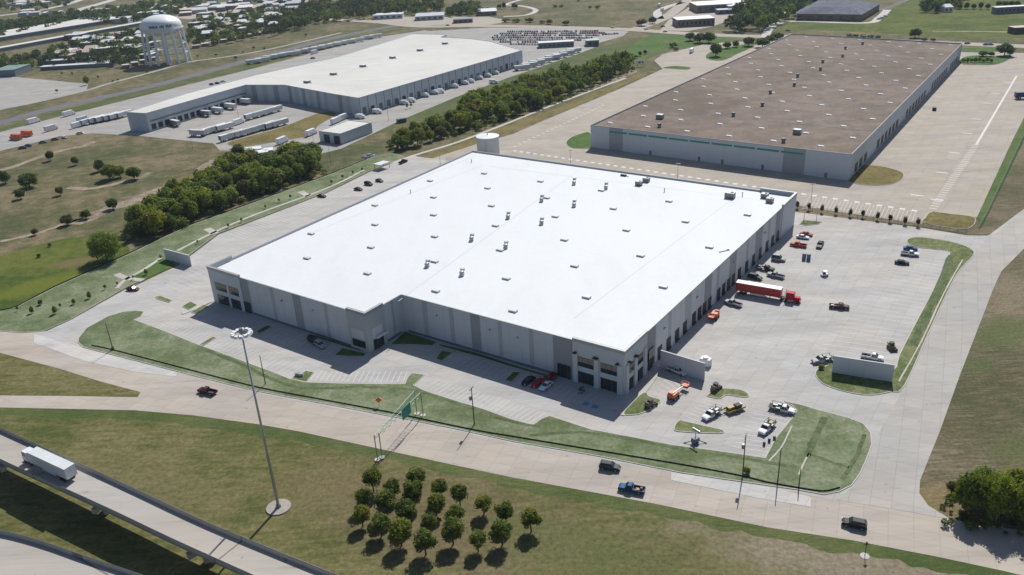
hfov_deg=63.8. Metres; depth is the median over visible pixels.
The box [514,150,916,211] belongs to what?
painted marks
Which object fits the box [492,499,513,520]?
tree
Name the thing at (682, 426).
grass island
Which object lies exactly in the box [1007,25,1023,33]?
building
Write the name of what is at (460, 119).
tree
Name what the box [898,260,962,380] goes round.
lawn line
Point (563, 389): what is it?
parking lines
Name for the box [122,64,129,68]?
garage
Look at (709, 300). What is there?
dock door
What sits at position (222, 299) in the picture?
window
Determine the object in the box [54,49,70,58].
apartment block
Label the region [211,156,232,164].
tree
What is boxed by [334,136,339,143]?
door
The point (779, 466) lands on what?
utility pole
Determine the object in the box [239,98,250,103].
box trailer
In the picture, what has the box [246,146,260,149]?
flat shed
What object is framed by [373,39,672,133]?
green ditch grass
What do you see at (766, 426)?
pickup truck
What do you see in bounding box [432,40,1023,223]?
old car park
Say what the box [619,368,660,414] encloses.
path
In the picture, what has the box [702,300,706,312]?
dock door
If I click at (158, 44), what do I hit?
apartment block
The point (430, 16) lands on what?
building
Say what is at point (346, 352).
grass island
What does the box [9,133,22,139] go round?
box truck
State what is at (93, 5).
highway
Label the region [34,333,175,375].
new shoulder
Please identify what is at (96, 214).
dirt track
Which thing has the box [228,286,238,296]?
window
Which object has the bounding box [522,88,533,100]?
tree
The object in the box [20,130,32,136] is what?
box truck
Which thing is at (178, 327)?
parking lines
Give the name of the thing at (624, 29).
road
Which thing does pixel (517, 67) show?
box trailer
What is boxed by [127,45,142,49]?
apartment block
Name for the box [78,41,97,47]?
apartment block
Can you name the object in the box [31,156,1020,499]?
car park
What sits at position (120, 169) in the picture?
tree
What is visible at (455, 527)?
tree
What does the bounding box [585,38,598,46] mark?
building
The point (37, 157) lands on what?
dirt track
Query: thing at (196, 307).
path
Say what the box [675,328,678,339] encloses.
dock door
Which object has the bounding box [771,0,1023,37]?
fields
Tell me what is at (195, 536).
elevated ramp
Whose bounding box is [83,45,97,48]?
apartment block
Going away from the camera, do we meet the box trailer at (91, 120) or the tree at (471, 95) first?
the tree at (471, 95)
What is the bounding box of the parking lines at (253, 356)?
[212,337,299,373]
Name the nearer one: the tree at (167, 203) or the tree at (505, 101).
the tree at (167, 203)
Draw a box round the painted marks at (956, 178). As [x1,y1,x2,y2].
[931,144,978,208]
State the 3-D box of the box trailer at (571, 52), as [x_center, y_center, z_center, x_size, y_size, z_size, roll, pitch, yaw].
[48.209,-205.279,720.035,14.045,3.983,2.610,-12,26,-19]
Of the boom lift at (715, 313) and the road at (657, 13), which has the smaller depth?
the boom lift at (715, 313)
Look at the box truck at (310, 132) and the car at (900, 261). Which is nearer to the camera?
the car at (900, 261)
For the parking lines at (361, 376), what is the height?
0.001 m
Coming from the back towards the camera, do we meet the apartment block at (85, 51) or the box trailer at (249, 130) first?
the apartment block at (85, 51)
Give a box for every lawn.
[0,153,404,332]
[78,310,871,494]
[815,237,973,394]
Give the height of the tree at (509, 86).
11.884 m
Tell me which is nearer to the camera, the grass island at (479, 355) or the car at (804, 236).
the grass island at (479, 355)
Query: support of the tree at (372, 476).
on the mown field at (220, 478)
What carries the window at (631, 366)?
in the warehouse at (615, 281)
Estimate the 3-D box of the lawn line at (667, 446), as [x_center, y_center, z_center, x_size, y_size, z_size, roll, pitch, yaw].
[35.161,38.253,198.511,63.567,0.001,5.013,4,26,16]
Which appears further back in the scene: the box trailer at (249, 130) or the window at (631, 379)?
the box trailer at (249, 130)
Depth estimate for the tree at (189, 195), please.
370.11 m
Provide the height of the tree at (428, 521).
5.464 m
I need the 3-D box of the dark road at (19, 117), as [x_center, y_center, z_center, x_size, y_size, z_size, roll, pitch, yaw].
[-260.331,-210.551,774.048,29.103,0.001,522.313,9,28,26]
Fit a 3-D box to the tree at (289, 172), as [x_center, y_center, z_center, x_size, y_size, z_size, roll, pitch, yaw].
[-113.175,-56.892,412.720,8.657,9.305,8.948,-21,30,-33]
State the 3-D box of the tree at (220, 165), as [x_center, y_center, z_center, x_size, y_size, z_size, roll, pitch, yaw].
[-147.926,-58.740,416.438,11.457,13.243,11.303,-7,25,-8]
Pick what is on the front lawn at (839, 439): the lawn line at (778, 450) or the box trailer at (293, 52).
the lawn line at (778, 450)
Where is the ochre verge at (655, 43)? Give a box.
[627,33,738,58]
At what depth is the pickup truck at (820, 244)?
303.54 m
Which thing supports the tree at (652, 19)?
on the ground at (40, 206)
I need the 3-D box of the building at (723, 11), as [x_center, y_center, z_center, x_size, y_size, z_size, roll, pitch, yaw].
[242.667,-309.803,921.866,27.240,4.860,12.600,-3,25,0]
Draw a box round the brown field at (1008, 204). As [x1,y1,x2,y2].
[933,118,1023,235]
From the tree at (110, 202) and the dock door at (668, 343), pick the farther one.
the tree at (110, 202)
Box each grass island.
[156,296,171,302]
[182,301,196,309]
[192,305,207,313]
[201,336,216,345]
[256,325,270,333]
[291,371,314,381]
[308,334,361,350]
[334,348,365,356]
[391,331,436,345]
[436,351,452,360]
[438,344,545,376]
[505,372,520,381]
[566,132,590,148]
[623,392,660,414]
[663,66,690,69]
[674,420,723,433]
[705,41,757,60]
[707,388,748,398]
[800,220,821,225]
[847,165,903,185]
[922,212,975,228]
[959,54,1011,64]
[961,48,1004,51]
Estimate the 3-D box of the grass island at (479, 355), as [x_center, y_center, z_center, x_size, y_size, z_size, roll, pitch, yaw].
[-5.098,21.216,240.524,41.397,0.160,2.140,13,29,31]
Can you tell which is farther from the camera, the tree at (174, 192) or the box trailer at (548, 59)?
the box trailer at (548, 59)
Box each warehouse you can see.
[126,34,522,131]
[206,150,797,395]
[591,33,962,179]
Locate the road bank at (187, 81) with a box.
[0,27,416,130]
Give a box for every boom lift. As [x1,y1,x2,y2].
[667,380,689,400]
[707,309,719,319]
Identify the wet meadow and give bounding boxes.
[0,237,129,308]
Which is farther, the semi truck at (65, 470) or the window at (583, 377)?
the window at (583, 377)
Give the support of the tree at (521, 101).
on the ground at (40, 206)
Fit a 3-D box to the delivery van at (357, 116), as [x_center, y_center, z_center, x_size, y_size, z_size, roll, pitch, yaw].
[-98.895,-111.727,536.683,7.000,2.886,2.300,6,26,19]
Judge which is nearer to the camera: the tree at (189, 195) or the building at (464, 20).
the tree at (189, 195)
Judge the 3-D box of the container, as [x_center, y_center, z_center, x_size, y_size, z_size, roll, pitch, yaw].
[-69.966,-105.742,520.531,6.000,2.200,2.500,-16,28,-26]
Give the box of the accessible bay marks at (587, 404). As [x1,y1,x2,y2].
[582,402,598,408]
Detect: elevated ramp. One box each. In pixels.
[0,427,337,574]
[0,530,141,574]
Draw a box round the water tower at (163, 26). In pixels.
[139,14,191,65]
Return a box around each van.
[355,113,365,118]
[372,108,382,113]
[399,100,408,104]
[406,97,415,101]
[421,92,429,96]
[430,90,438,93]
[450,83,458,87]
[461,80,468,83]
[489,79,497,82]
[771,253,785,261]
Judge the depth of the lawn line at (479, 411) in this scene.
219.69 m
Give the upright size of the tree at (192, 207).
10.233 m
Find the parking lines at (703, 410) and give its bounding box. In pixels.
[687,399,725,424]
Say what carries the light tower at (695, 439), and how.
on the car park at (761, 350)
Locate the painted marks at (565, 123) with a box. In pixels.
[514,105,604,146]
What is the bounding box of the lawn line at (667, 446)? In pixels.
[529,431,796,468]
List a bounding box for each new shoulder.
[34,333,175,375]
[671,472,810,506]
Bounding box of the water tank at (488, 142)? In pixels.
[476,133,499,153]
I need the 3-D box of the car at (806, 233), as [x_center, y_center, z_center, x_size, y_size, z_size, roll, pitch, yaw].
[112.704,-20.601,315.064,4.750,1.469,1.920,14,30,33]
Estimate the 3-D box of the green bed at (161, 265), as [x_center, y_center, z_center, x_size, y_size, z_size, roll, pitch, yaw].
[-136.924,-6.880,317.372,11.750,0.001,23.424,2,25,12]
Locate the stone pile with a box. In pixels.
[362,153,375,157]
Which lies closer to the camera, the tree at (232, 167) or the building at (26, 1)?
the tree at (232, 167)
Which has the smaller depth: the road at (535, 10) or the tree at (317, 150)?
the tree at (317, 150)
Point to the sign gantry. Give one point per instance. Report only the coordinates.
(406, 411)
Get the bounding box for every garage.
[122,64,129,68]
[131,61,138,65]
[191,44,199,48]
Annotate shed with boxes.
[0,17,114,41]
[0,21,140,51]
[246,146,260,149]
[256,149,267,153]
[263,147,272,153]
[319,120,372,143]
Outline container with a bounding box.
[396,118,406,122]
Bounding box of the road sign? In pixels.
[860,542,869,558]
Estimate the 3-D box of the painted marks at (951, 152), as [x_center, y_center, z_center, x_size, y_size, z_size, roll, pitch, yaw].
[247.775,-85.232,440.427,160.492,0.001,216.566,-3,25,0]
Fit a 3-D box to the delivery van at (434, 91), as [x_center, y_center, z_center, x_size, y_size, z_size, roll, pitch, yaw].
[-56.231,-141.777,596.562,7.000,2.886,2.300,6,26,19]
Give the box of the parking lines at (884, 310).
[815,256,943,363]
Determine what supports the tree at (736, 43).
on the grass island at (727, 52)
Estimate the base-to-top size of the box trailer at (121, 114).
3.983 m
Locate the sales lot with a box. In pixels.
[175,4,269,18]
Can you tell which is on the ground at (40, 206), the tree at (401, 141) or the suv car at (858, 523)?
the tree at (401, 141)
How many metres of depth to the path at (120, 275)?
311.09 m
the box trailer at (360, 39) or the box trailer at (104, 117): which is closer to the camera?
the box trailer at (104, 117)
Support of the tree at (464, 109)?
on the ditch
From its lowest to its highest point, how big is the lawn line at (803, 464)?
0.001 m
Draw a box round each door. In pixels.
[324,134,329,142]
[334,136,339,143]
[657,344,661,357]
[666,336,670,348]
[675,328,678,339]
[683,320,686,331]
[692,311,695,323]
[697,305,701,317]
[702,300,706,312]
[708,296,711,307]
[722,282,725,293]
[727,277,730,288]
[731,273,734,284]
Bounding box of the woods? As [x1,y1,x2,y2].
[0,0,1023,535]
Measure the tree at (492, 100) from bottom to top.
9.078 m
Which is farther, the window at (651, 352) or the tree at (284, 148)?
the tree at (284, 148)
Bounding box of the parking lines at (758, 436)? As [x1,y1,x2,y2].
[733,413,785,451]
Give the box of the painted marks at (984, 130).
[976,76,1016,143]
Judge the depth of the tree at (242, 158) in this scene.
429.00 m
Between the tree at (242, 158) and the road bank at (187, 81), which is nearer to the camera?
the tree at (242, 158)
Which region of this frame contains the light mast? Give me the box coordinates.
[230,327,290,515]
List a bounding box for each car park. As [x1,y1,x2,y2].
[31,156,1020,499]
[424,27,628,51]
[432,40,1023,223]
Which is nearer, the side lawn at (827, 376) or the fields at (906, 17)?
the side lawn at (827, 376)
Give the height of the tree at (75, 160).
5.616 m
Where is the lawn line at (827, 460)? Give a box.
[810,453,849,467]
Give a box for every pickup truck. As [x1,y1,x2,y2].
[197,386,217,395]
[541,371,557,382]
[618,481,645,494]
[666,366,686,375]
[701,404,722,420]
[723,298,742,307]
[755,263,774,271]
[758,416,776,434]
[766,271,784,278]
[768,400,795,414]
[790,241,806,247]
[810,353,833,364]
[816,241,823,248]
[829,302,849,309]
[861,352,883,361]
[901,250,918,256]
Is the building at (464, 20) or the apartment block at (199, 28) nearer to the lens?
the building at (464, 20)
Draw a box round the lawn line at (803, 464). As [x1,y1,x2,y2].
[798,453,809,474]
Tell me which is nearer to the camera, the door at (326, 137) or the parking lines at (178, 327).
the parking lines at (178, 327)
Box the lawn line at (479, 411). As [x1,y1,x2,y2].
[364,386,540,427]
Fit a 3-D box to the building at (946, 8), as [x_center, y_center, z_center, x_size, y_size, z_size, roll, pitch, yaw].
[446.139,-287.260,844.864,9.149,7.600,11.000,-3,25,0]
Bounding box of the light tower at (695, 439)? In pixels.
[684,427,706,448]
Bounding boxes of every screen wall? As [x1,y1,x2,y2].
[163,249,191,265]
[660,350,704,380]
[832,355,894,381]
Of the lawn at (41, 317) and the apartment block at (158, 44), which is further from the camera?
the apartment block at (158, 44)
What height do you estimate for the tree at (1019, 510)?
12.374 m
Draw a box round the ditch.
[391,71,636,148]
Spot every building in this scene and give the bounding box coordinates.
[0,64,31,76]
[11,0,43,3]
[11,3,26,7]
[18,11,29,16]
[19,9,34,12]
[28,11,40,15]
[45,10,62,15]
[112,16,132,23]
[175,7,193,13]
[179,11,191,15]
[191,7,207,13]
[195,12,212,16]
[207,1,216,5]
[207,7,216,10]
[217,5,225,11]
[224,3,241,10]
[224,9,246,16]
[228,0,242,3]
[237,4,251,11]
[263,1,275,6]
[272,3,279,6]
[279,3,289,8]
[284,1,300,6]
[372,12,403,19]
[415,12,444,20]
[453,17,472,22]
[477,8,496,15]
[538,39,573,47]
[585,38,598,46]
[672,15,714,26]
[689,0,732,12]
[715,8,737,13]
[725,0,744,7]
[796,0,880,20]
[940,4,953,11]
[991,5,1023,13]
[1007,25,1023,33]
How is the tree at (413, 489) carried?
on the mown field at (220, 478)
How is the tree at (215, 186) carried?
on the ground at (40, 206)
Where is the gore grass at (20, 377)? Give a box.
[0,353,139,396]
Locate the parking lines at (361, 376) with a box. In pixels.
[310,371,407,381]
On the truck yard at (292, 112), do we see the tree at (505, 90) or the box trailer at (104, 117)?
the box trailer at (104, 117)
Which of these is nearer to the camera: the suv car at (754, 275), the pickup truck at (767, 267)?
the suv car at (754, 275)
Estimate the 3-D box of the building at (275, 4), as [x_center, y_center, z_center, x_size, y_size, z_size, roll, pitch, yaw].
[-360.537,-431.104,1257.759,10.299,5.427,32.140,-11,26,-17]
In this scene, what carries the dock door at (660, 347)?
in the warehouse at (615, 281)
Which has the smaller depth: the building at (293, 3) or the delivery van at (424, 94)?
the delivery van at (424, 94)
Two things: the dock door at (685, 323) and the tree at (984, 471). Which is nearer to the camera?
the tree at (984, 471)
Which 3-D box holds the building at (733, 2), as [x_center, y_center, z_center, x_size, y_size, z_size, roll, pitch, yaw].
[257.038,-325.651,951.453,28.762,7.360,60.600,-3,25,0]
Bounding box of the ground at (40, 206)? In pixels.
[0,0,1023,530]
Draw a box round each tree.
[0,170,10,183]
[14,189,24,197]
[17,172,37,187]
[31,228,37,234]
[45,151,53,159]
[52,306,56,313]
[54,186,63,194]
[59,214,73,224]
[71,156,78,163]
[79,209,90,218]
[82,75,88,82]
[85,229,121,261]
[93,159,104,170]
[99,163,116,179]
[104,197,117,208]
[114,164,124,176]
[124,203,146,226]
[125,166,141,179]
[128,219,145,236]
[140,206,166,235]
[141,194,160,205]
[142,203,162,210]
[156,186,171,197]
[157,197,176,212]
[163,212,177,229]
[164,177,181,189]
[166,186,188,199]
[169,202,186,217]
[173,189,198,208]
[180,180,195,187]
[181,177,193,182]
[183,198,198,218]
[188,185,211,198]
[189,178,209,187]
[192,168,207,179]
[192,190,213,212]
[193,172,214,183]
[203,165,221,172]
[206,168,222,181]
[207,180,222,190]
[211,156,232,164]
[211,190,226,208]
[212,157,228,175]
[217,174,233,189]
[221,186,238,203]
[222,172,235,184]
[225,152,237,164]
[226,162,239,173]
[226,184,238,192]
[229,143,244,153]
[229,163,253,185]
[234,153,251,164]
[235,179,251,197]
[244,147,256,155]
[247,151,265,161]
[248,159,260,166]
[249,174,265,194]
[250,166,274,190]
[260,154,282,167]
[264,165,286,187]
[274,142,299,155]
[279,154,296,167]
[280,165,294,178]
[281,151,300,162]
[288,144,301,150]
[291,163,306,177]
[296,146,320,163]
[298,150,318,172]
[305,141,322,152]
[312,148,321,161]
[353,486,371,505]
[353,504,370,526]
[361,466,381,491]
[367,512,390,536]
[373,487,396,513]
[382,477,400,494]
[388,516,412,545]
[390,133,398,146]
[394,498,415,523]
[395,127,409,136]
[395,135,409,148]
[402,479,422,505]
[405,466,425,484]
[408,127,425,145]
[409,120,422,130]
[411,527,438,554]
[419,124,429,131]
[420,512,436,529]
[423,114,441,129]
[425,129,433,141]
[427,492,444,514]
[430,1,438,8]
[430,477,448,493]
[434,126,446,137]
[440,515,464,544]
[441,121,451,132]
[444,109,453,121]
[446,503,464,520]
[448,117,454,126]
[449,483,468,505]
[453,113,467,129]
[456,103,464,110]
[457,95,470,105]
[457,107,470,113]
[461,111,472,128]
[463,102,476,111]
[464,92,480,102]
[465,89,480,94]
[468,528,486,551]
[470,111,481,120]
[471,99,482,107]
[473,494,492,514]
[476,87,486,98]
[476,101,493,119]
[486,93,497,103]
[486,97,495,104]
[490,518,512,545]
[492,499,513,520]
[493,101,509,118]
[495,99,508,107]
[497,93,514,103]
[498,87,512,94]
[500,83,514,91]
[509,90,522,100]
[509,100,521,112]
[515,82,529,88]
[517,97,525,107]
[520,506,542,531]
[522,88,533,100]
[524,17,533,21]
[526,81,537,88]
[530,95,541,108]
[531,91,544,104]
[540,83,552,89]
[541,88,552,102]
[547,78,560,89]
[551,85,565,96]
[568,81,576,90]
[577,81,583,88]
[620,50,629,61]
[636,18,646,25]
[648,16,656,22]
[685,32,694,38]
[693,32,704,42]
[703,31,716,42]
[709,43,723,55]
[722,42,731,47]
[732,41,739,46]
[742,37,755,45]
[755,37,770,46]
[765,35,774,42]
[770,32,784,38]
[909,28,921,37]
[946,481,955,493]
[952,468,990,513]
[969,463,995,499]
[978,51,987,55]
[980,469,1019,520]
[995,42,1016,55]
[1004,466,1023,492]
[1011,479,1023,523]
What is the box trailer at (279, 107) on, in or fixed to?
on the truck yard at (292, 112)
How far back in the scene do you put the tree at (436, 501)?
177.96 m
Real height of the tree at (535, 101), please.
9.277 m
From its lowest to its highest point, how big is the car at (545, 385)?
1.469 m
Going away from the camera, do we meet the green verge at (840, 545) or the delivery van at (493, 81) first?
the green verge at (840, 545)
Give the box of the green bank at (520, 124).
[418,73,646,157]
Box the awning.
[374,161,389,169]
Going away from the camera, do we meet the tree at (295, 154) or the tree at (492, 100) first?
the tree at (295, 154)
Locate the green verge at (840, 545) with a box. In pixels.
[0,407,1018,574]
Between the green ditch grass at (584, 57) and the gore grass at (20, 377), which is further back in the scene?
the green ditch grass at (584, 57)
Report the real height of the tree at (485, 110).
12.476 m
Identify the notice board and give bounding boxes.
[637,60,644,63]
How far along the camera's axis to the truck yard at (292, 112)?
566.23 m
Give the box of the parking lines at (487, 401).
[426,380,544,422]
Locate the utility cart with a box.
[820,270,828,276]
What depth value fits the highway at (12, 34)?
1107.02 m
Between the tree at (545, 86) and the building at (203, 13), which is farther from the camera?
the building at (203, 13)
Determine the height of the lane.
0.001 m
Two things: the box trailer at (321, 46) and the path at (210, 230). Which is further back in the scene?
the box trailer at (321, 46)
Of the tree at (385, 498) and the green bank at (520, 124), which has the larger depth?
the green bank at (520, 124)
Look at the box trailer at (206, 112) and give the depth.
565.79 m
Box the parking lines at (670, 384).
[655,372,688,398]
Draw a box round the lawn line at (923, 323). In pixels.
[910,255,953,346]
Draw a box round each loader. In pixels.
[644,398,657,408]
[710,381,721,391]
[886,341,897,351]
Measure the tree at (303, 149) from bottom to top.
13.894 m
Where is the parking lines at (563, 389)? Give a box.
[517,373,597,403]
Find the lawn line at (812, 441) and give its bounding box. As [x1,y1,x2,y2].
[803,416,827,457]
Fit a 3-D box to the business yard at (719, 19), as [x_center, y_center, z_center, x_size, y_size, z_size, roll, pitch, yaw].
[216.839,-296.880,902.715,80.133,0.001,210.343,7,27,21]
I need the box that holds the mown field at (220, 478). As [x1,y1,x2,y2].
[0,415,966,574]
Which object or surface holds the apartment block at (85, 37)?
on the ground at (40, 206)
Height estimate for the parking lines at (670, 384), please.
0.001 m
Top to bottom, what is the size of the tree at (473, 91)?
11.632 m
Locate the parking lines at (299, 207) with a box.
[229,178,377,238]
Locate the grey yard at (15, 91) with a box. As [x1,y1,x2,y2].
[0,77,87,109]
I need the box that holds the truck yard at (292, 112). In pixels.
[0,30,594,153]
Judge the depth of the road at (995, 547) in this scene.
196.61 m
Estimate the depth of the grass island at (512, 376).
231.34 m
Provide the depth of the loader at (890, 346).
233.66 m
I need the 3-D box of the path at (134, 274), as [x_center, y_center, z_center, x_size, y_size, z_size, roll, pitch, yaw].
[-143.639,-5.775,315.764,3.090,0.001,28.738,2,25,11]
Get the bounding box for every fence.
[0,159,365,309]
[91,344,839,490]
[446,158,966,232]
[978,135,1023,228]
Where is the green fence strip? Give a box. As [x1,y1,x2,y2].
[978,121,1023,225]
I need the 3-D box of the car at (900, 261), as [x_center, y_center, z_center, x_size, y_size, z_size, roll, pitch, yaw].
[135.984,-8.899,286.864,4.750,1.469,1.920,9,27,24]
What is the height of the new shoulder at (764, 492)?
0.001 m
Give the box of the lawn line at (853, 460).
[840,434,865,479]
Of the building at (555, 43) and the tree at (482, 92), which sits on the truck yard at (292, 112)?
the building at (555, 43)
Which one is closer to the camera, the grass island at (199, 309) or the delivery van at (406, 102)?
the grass island at (199, 309)
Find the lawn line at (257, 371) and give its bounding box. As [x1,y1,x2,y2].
[197,347,363,389]
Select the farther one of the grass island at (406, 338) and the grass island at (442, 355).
the grass island at (406, 338)
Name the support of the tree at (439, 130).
on the ground at (40, 206)
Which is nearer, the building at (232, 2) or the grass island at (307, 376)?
the grass island at (307, 376)
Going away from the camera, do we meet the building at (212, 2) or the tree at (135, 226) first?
the tree at (135, 226)
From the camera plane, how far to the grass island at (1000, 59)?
604.93 m
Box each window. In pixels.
[214,282,226,292]
[217,294,229,305]
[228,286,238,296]
[231,298,241,309]
[243,301,251,313]
[352,338,365,348]
[373,335,384,349]
[557,363,570,378]
[578,356,593,369]
[578,371,593,385]
[600,362,616,376]
[600,377,616,392]
[629,360,633,373]
[629,375,633,389]
[638,352,642,364]
[638,366,642,380]
[648,346,653,367]
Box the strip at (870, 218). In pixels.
[795,206,986,233]
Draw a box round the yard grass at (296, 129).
[227,112,335,146]
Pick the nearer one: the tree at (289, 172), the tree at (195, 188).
the tree at (195, 188)
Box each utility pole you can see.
[469,386,474,424]
[742,433,746,476]
[777,448,781,481]
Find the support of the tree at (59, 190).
on the ground at (40, 206)
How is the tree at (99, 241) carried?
on the wet meadow
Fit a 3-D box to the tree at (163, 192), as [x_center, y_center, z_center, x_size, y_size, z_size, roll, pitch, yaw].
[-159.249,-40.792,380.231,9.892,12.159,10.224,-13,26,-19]
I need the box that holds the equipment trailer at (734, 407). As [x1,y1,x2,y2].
[723,402,745,413]
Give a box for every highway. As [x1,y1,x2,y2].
[0,0,81,15]
[63,0,114,15]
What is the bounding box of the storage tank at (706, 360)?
[699,355,711,366]
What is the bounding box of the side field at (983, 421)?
[919,249,1023,529]
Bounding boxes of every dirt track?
[0,141,96,170]
[0,215,91,241]
[63,186,163,224]
[65,172,152,189]
[197,160,214,169]
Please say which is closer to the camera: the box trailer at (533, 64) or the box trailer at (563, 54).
the box trailer at (533, 64)
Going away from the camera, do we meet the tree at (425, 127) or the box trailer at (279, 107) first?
the tree at (425, 127)
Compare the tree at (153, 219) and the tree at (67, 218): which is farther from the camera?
the tree at (67, 218)
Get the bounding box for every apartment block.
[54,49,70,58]
[59,53,76,58]
[63,34,79,40]
[70,49,81,52]
[72,31,86,36]
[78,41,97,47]
[82,35,93,40]
[82,49,88,55]
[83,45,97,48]
[96,46,118,53]
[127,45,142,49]
[138,52,156,60]
[150,41,160,48]
[187,21,200,27]
[194,26,203,33]
[202,30,213,38]
[223,22,232,28]
[256,19,263,26]
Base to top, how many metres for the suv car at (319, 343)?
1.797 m
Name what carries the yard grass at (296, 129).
on the truck yard at (292, 112)
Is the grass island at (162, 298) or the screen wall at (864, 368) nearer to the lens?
the screen wall at (864, 368)
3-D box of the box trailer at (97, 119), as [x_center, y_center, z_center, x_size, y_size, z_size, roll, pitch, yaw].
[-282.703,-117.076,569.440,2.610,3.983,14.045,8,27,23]
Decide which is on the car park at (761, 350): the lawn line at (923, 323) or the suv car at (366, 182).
the suv car at (366, 182)
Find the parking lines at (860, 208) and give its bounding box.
[805,196,915,219]
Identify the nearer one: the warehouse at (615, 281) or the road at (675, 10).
the warehouse at (615, 281)
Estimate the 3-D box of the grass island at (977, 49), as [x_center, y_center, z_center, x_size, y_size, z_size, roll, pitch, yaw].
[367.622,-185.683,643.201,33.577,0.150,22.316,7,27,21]
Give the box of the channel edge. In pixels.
[389,78,625,163]
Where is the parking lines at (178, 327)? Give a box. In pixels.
[139,314,211,341]
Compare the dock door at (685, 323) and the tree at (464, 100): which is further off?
the tree at (464, 100)
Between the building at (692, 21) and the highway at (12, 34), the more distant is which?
the highway at (12, 34)
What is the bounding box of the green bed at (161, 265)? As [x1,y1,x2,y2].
[130,258,176,281]
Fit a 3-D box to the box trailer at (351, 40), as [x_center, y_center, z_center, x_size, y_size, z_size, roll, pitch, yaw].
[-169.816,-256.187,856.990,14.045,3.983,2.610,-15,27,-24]
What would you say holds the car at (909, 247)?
on the car park at (761, 350)
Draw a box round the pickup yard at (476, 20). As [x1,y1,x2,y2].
[370,17,509,24]
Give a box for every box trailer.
[79,116,95,125]
[88,114,103,123]
[94,113,110,122]
[102,112,115,121]
[108,111,122,119]
[116,109,132,118]
[169,119,180,125]
[189,129,206,135]
[199,110,211,115]
[199,125,215,135]
[210,106,223,112]
[215,121,234,131]
[218,131,234,141]
[223,103,236,108]
[234,128,248,137]
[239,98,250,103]
[240,126,257,136]
[243,111,257,120]
[245,58,261,63]
[247,123,264,133]
[251,109,268,118]
[255,56,270,62]
[258,107,275,115]
[262,54,277,58]
[264,119,280,129]
[265,105,282,113]
[271,52,286,56]
[271,117,288,127]
[286,50,300,55]
[294,48,308,52]
[303,47,317,50]
[311,45,324,48]
[327,42,341,45]
[342,39,355,42]
[352,37,364,42]
[360,35,372,38]
[371,33,381,38]
[513,64,530,70]
[521,61,537,66]
[529,59,544,64]
[536,57,552,61]
[545,54,560,58]
[552,52,567,56]
[559,50,574,54]
[566,47,580,51]
[1014,91,1023,98]
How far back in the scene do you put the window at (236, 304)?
280.67 m
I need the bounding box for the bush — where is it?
[744,466,750,473]
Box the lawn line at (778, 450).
[769,425,791,460]
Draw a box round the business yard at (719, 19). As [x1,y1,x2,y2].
[661,8,732,30]
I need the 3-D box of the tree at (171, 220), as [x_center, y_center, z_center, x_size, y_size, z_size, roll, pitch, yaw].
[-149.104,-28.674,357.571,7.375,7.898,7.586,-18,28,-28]
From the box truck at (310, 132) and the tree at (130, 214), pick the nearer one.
the tree at (130, 214)
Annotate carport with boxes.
[37,58,76,64]
[40,62,117,70]
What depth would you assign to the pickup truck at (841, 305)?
258.29 m
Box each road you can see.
[0,25,395,124]
[0,331,1023,574]
[312,19,1023,47]
[503,0,538,16]
[626,0,691,29]
[653,2,684,18]
[761,10,890,36]
[837,209,1023,518]
[878,0,907,10]
[933,31,1006,31]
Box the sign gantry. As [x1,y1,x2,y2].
[374,390,425,461]
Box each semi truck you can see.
[21,447,77,481]
[735,279,800,303]
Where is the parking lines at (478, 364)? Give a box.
[445,352,513,376]
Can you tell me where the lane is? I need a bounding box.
[0,33,338,109]
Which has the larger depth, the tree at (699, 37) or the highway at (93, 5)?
the highway at (93, 5)
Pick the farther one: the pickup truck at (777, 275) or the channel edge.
the channel edge
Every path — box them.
[114,273,143,281]
[115,258,161,287]
[177,170,363,250]
[182,300,211,313]
[204,227,218,233]
[298,191,310,196]
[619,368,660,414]
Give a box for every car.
[126,286,139,290]
[307,334,316,343]
[313,339,325,348]
[364,180,372,185]
[521,375,535,385]
[530,377,542,387]
[539,381,552,390]
[599,459,620,471]
[747,272,762,280]
[796,234,809,239]
[799,231,812,236]
[841,517,867,530]
[894,259,908,264]
[903,245,917,250]
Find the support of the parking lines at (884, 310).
on the car park at (761, 350)
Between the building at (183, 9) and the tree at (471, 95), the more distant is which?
the building at (183, 9)
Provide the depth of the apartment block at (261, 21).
1031.03 m
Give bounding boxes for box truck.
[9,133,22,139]
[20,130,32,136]
[26,117,40,123]
[43,124,57,131]
[61,110,74,116]
[70,121,84,127]
[76,115,88,120]
[232,118,244,124]
[275,136,288,143]
[305,128,316,135]
[330,116,341,123]
[338,113,348,120]
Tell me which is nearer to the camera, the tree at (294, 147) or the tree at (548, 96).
the tree at (294, 147)
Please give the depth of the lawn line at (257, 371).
237.38 m
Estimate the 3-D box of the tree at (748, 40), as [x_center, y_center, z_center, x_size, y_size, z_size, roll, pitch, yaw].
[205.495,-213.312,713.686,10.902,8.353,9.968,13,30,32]
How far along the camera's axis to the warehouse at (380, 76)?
607.24 m
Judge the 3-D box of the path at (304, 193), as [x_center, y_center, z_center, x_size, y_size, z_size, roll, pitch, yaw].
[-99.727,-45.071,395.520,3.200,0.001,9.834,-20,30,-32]
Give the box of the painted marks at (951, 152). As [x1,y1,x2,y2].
[911,93,998,200]

